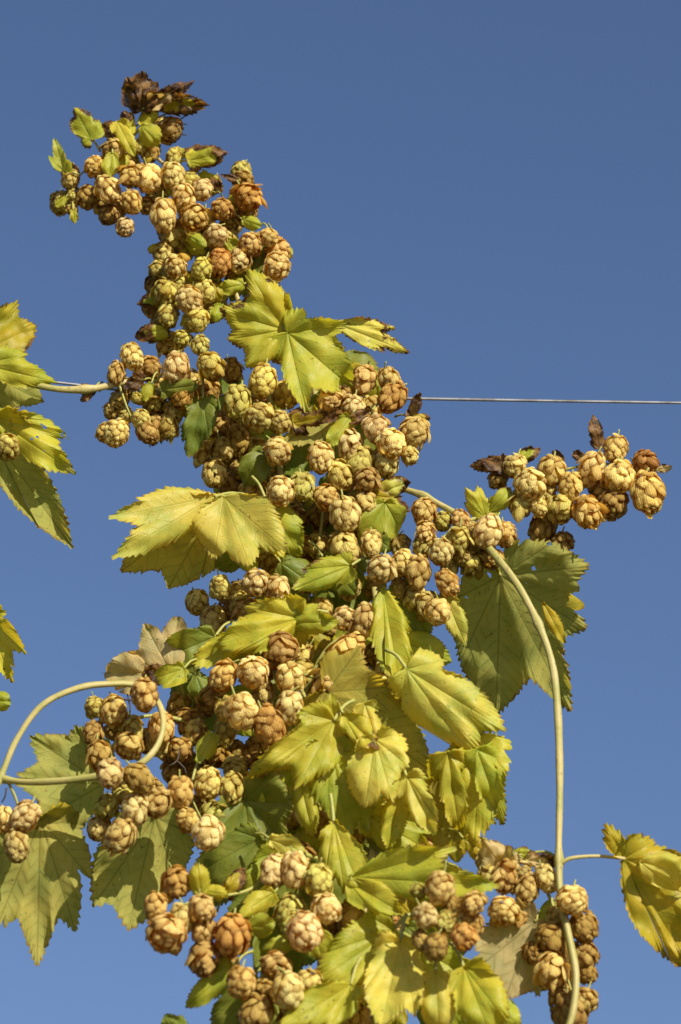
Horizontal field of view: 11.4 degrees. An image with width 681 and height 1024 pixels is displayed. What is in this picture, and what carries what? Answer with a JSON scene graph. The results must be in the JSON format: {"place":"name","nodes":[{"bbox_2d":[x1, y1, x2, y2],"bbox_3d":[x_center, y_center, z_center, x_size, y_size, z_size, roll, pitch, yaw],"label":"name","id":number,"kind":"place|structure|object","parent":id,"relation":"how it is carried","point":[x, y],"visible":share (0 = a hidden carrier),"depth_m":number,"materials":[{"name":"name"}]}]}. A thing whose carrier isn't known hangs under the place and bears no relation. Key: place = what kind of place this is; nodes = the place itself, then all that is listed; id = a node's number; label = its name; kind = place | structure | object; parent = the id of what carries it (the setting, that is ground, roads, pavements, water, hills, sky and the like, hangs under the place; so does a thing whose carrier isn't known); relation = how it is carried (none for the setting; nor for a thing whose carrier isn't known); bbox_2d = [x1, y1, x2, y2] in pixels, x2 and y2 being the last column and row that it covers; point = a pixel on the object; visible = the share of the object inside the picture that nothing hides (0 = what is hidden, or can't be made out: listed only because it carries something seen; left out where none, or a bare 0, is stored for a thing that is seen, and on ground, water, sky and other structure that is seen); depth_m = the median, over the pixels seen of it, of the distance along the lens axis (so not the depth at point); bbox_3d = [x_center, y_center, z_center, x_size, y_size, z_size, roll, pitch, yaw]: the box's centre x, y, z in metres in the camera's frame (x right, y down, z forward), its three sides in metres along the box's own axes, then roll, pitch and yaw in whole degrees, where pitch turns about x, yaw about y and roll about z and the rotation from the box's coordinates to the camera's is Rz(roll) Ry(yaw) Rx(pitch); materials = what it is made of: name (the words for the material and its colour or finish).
{"place":"outdoors","nodes":[
{"label":"outdoors","id":0,"kind":"place"},
{"bbox_2d":[0,605,26,710],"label":"hop bine","id":1,"kind":"object","parent":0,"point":[10,640],"visible":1,"depth_m":3.90,"materials":[{"name":"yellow plant"}]},
{"bbox_2d":[0,0,680,1023],"label":"sky","id":2,"kind":"structure","parent":0,"point":[494,184],"materials":[{"name":"blue"}]},
{"bbox_2d":[55,381,680,403],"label":"trellis wire","id":3,"kind":"object","parent":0,"point":[506,400],"visible":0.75,"depth_m":4.10,"materials":[{"name":"silver metal"}]},
{"bbox_2d":[0,300,237,548],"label":"hop bine","id":4,"kind":"object","parent":3,"relation":"hanging from","point":[181,386],"visible":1,"depth_m":4.03,"materials":[{"name":"yellow plant"}]},
{"bbox_2d":[109,268,467,1023],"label":"hop bine","id":5,"kind":"object","parent":3,"relation":"hanging from","point":[295,536],"visible":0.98,"depth_m":3.98,"materials":[{"name":"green plant"}]},
{"bbox_2d":[0,616,322,965],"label":"hop bine","id":6,"kind":"object","parent":5,"relation":"attached to","point":[145,837],"visible":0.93,"depth_m":3.82,"materials":[{"name":"green plant"}]},
{"bbox_2d":[48,70,292,478],"bbox_3d":[-0.204,-0.250,4.112,0.307,0.602,0.135,0,-25,0],"label":"hop bine","id":7,"kind":"object","parent":5,"relation":"on","point":[199,293],"visible":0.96,"depth_m":4.14,"materials":[{"name":"beige plant"}]},
{"bbox_2d":[144,567,521,1023],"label":"hop bine","id":8,"kind":"object","parent":5,"relation":"attached to","point":[366,796],"visible":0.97,"depth_m":3.77,"materials":[{"name":"green plant"}]},
{"bbox_2d":[347,414,680,1023],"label":"hop bine","id":9,"kind":"object","parent":5,"relation":"attached to","point":[524,619],"visible":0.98,"depth_m":3.93,"materials":[{"name":"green plant"}]}
]}

